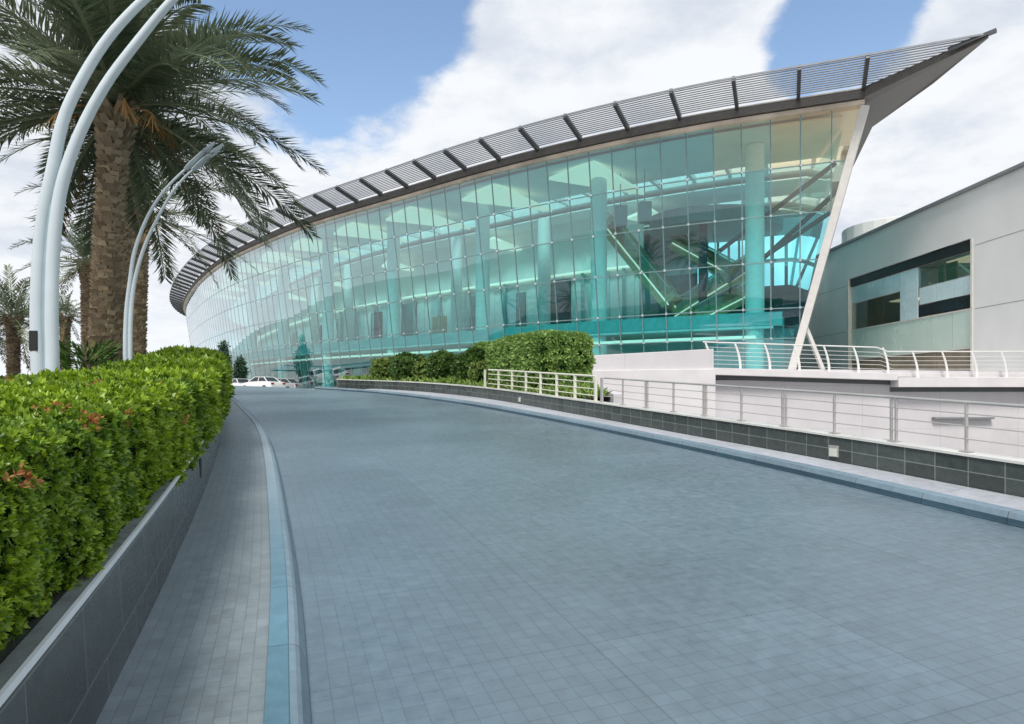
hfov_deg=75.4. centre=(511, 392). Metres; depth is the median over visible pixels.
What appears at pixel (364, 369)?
doorway
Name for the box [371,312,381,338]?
doorway
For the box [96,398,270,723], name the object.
footway
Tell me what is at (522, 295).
doorway
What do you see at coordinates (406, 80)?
sky
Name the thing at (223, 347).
tree
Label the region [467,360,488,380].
bush
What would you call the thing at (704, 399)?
railing
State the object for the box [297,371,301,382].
doorway
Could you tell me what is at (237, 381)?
car
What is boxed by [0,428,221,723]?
planter wall
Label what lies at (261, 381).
car
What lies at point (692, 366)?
parapet block
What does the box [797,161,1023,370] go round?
grey building
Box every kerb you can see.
[231,395,310,723]
[315,387,1023,527]
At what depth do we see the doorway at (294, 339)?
98.69 m
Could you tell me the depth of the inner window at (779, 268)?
49.44 m
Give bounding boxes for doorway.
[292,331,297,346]
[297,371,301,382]
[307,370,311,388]
[318,370,321,386]
[320,325,321,342]
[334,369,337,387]
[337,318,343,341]
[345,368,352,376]
[361,367,367,375]
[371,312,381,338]
[401,302,416,335]
[432,316,446,333]
[470,296,475,330]
[516,292,525,326]
[551,278,570,323]
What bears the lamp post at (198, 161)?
on the planter soil
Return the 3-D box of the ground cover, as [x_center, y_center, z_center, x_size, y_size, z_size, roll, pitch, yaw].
[-1.582,-0.418,25.590,4.581,1.159,18.948,0,0,-35]
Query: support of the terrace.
on the ground
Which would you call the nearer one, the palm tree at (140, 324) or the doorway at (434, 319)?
the palm tree at (140, 324)
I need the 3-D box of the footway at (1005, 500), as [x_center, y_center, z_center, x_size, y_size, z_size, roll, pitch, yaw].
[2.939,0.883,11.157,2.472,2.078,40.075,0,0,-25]
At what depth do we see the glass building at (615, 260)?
48.67 m
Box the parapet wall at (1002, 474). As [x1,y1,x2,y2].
[336,379,1023,497]
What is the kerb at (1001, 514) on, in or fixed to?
on the road
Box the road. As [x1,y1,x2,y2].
[232,386,1023,723]
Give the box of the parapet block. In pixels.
[592,349,714,415]
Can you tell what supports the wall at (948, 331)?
in the grey building at (946, 273)
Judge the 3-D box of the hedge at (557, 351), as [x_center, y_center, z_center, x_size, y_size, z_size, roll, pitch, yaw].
[0.772,-1.042,22.222,2.261,2.013,5.495,0,0,-23]
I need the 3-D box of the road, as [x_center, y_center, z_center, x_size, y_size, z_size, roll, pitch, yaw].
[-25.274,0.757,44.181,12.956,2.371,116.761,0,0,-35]
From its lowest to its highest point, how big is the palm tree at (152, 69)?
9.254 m
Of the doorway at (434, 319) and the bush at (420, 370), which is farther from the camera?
the doorway at (434, 319)
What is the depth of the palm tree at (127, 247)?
15.99 m
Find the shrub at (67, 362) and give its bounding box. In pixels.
[59,337,122,370]
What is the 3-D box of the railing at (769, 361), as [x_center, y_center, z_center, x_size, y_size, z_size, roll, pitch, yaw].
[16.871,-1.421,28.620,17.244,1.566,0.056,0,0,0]
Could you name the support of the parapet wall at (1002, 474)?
on the ground
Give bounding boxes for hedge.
[0,344,235,650]
[475,338,500,349]
[484,329,596,387]
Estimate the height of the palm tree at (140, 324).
9.201 m
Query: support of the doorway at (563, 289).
in the glass building at (615, 260)
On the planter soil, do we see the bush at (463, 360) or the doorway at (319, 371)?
the bush at (463, 360)
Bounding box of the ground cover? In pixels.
[338,374,611,397]
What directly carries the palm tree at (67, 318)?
on the planter soil
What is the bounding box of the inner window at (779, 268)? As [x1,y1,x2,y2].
[698,235,791,288]
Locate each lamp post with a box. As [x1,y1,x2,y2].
[29,0,178,374]
[123,142,223,360]
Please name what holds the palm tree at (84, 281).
on the planter soil
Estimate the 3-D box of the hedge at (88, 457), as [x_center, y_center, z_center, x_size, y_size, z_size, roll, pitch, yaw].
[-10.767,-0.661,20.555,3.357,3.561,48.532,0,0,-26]
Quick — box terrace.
[589,368,1023,457]
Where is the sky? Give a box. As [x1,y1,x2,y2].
[0,0,1023,375]
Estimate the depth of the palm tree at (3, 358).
35.31 m
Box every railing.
[484,369,596,400]
[600,377,1023,452]
[703,341,1023,376]
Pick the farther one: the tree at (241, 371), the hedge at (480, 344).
the tree at (241, 371)
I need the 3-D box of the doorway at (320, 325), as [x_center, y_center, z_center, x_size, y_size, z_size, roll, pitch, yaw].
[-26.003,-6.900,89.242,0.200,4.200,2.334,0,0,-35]
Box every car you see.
[231,378,248,385]
[240,376,284,386]
[276,378,305,388]
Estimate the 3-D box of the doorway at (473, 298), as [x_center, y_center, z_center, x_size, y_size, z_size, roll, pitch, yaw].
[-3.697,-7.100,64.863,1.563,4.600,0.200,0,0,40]
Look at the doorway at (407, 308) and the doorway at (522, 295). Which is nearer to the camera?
the doorway at (522, 295)
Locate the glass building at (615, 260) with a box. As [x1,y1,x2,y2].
[169,28,996,388]
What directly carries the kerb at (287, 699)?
on the road
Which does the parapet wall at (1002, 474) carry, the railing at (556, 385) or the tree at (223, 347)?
the railing at (556, 385)
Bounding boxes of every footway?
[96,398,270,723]
[369,389,1023,510]
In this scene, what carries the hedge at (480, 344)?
on the planter soil
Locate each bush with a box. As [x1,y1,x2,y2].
[368,356,391,377]
[387,351,425,378]
[411,357,430,378]
[423,349,457,377]
[449,344,485,379]
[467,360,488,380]
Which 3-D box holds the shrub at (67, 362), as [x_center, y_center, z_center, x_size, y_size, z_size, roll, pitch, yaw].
[-7.210,-0.197,11.191,1.300,1.516,1.278,0,0,0]
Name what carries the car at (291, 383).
on the ground
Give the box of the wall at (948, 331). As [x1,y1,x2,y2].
[847,238,972,370]
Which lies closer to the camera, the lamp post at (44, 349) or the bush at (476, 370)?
the lamp post at (44, 349)
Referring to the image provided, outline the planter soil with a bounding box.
[415,381,607,398]
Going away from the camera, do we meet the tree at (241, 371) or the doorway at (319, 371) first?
the tree at (241, 371)
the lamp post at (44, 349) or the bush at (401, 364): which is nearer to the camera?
the lamp post at (44, 349)
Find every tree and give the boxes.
[0,0,286,361]
[0,0,329,368]
[0,263,80,376]
[0,286,29,366]
[7,213,163,366]
[14,131,259,357]
[27,290,80,370]
[217,340,233,364]
[230,354,249,378]

